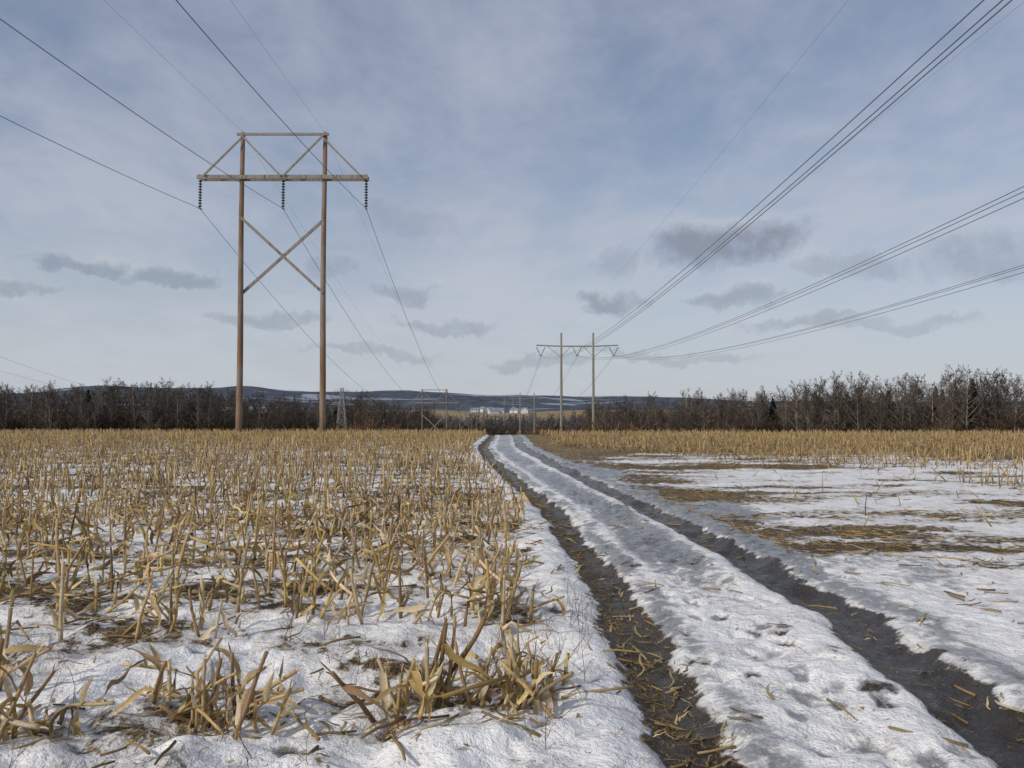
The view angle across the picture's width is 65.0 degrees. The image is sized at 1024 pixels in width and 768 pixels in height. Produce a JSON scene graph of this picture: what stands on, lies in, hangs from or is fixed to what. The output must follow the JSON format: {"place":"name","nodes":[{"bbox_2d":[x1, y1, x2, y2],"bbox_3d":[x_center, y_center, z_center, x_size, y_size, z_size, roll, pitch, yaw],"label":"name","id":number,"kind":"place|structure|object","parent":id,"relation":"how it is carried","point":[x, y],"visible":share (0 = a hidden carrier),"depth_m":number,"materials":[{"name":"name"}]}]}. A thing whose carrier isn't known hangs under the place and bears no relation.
{"place":"outdoors","nodes":[
{"label":"outdoors","id":0,"kind":"place"},
{"bbox_2d":[0,385,1021,411],"bbox_3d":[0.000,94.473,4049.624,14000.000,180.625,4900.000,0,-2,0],"label":"hills","id":1,"kind":"structure","parent":0,"point":[467,401],"depth_m":3094.51,"materials":[{"name":"blue"}]},
{"bbox_2d":[0,409,1023,767],"bbox_3d":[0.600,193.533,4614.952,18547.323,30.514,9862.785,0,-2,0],"label":"ground","id":2,"kind":"structure","parent":0,"point":[684,609],"depth_m":6.12,"materials":[{"name":"white snow"}]},
{"bbox_2d":[0,376,440,434],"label":"tree line","id":3,"kind":"object","parent":2,"relation":"on","point":[90,414],"visible":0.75,"depth_m":335.73,"materials":[{"name":"brown plant"}]},
{"bbox_2d":[197,132,368,433],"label":"wooden frame transmission tower","id":4,"kind":"structure","parent":2,"relation":"on","point":[324,177],"depth_m":57.34,"materials":[{"name":"brown wood"}]},
{"bbox_2d":[0,0,486,428],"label":"power line wires","id":5,"kind":"object","parent":4,"relation":"hanging from","point":[221,170],"visible":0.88,"depth_m":42.31,"materials":[{"name":"metal"}]},
{"bbox_2d":[0,561,606,767],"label":"dry weeds","id":6,"kind":"object","parent":2,"relation":"on","point":[291,627],"visible":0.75,"depth_m":4.79,"materials":[{"name":"beige plant"}]},
{"bbox_2d":[330,388,353,431],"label":"lattice transmission tower","id":7,"kind":"structure","parent":2,"relation":"on","point":[343,403],"depth_m":344.90,"materials":[{"name":"metal"}]},
{"bbox_2d":[409,389,459,431],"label":"wooden frame transmission tower","id":8,"kind":"structure","parent":2,"relation":"on","point":[422,402],"depth_m":194.66,"materials":[{"name":"brown wood"}]},
{"bbox_2d":[453,407,477,429],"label":"wooden frame transmission tower","id":9,"kind":"structure","parent":2,"relation":"on","point":[465,412],"depth_m":394.44,"materials":[{"name":"brown wood"}]},
{"bbox_2d":[27,407,928,427],"bbox_3d":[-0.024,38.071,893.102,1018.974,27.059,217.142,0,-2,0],"label":"tree line","id":10,"kind":"object","parent":2,"relation":"on","point":[495,419],"visible":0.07,"depth_m":908.57,"materials":[{"name":"brown plant"}]},
{"bbox_2d":[472,409,483,428],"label":"wooden frame transmission tower","id":11,"kind":"structure","parent":2,"relation":"on","point":[476,418],"depth_m":609.26,"materials":[{"name":"brown wood"}]},
{"bbox_2d":[488,410,498,413],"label":"walls","id":12,"kind":"structure","parent":2,"relation":"on","point":[493,412],"depth_m":1390.50,"materials":[{"name":"white"}]},
{"bbox_2d":[288,408,714,434],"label":"tree line","id":13,"kind":"object","parent":2,"relation":"on","point":[500,429],"visible":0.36,"depth_m":631.58,"materials":[{"name":"brown plant"}]},
{"bbox_2d":[497,399,519,426],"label":"steel frame transmission tower","id":14,"kind":"structure","parent":2,"relation":"on","point":[504,410],"depth_m":719.58,"materials":[{"name":"grey metal"}]},
{"bbox_2d":[0,427,1023,741],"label":"corn stubble","id":15,"kind":"object","parent":2,"relation":"on","point":[432,677],"visible":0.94,"depth_m":10.60,"materials":[{"name":"beige plant"}]},
{"bbox_2d":[0,456,1023,767],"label":"corn leaf litter","id":16,"kind":"object","parent":2,"relation":"on","point":[444,722],"visible":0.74,"depth_m":6.22,"materials":[{"name":"beige plant"}]},
{"bbox_2d":[283,408,761,434],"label":"brush thicket","id":17,"kind":"object","parent":2,"relation":"on","point":[526,433],"visible":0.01,"depth_m":114.67,"materials":[{"name":"brown plant"}]},
{"bbox_2d":[521,408,528,413],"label":"building","id":18,"kind":"structure","parent":2,"relation":"on","point":[524,411],"depth_m":1402.37,"materials":[{"name":"white"}]},
{"bbox_2d":[509,393,544,434],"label":"steel frame transmission tower","id":19,"kind":"structure","parent":2,"relation":"on","point":[534,398],"depth_m":449.75,"materials":[{"name":"grey metal"}]},
{"bbox_2d":[536,333,617,431],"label":"steel frame transmission tower","id":20,"kind":"structure","parent":2,"relation":"on","point":[561,395],"depth_m":198.11,"materials":[{"name":"grey metal"}]},
{"bbox_2d":[499,0,1023,413],"bbox_3d":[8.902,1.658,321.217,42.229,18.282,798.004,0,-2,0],"label":"bundled power line wires","id":21,"kind":"object","parent":20,"relation":"attached to","point":[855,135],"visible":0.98,"depth_m":36.00,"materials":[{"name":"metal"}]},
{"bbox_2d":[570,364,1023,434],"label":"tree line","id":22,"kind":"object","parent":2,"relation":"on","point":[957,414],"visible":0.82,"depth_m":283.44,"materials":[{"name":"brown plant"}]},
{"bbox_2d":[0,0,1023,401],"label":"sky","id":23,"kind":"structure","parent":0,"point":[516,156],"materials":[{"name":"blue"}]}
]}

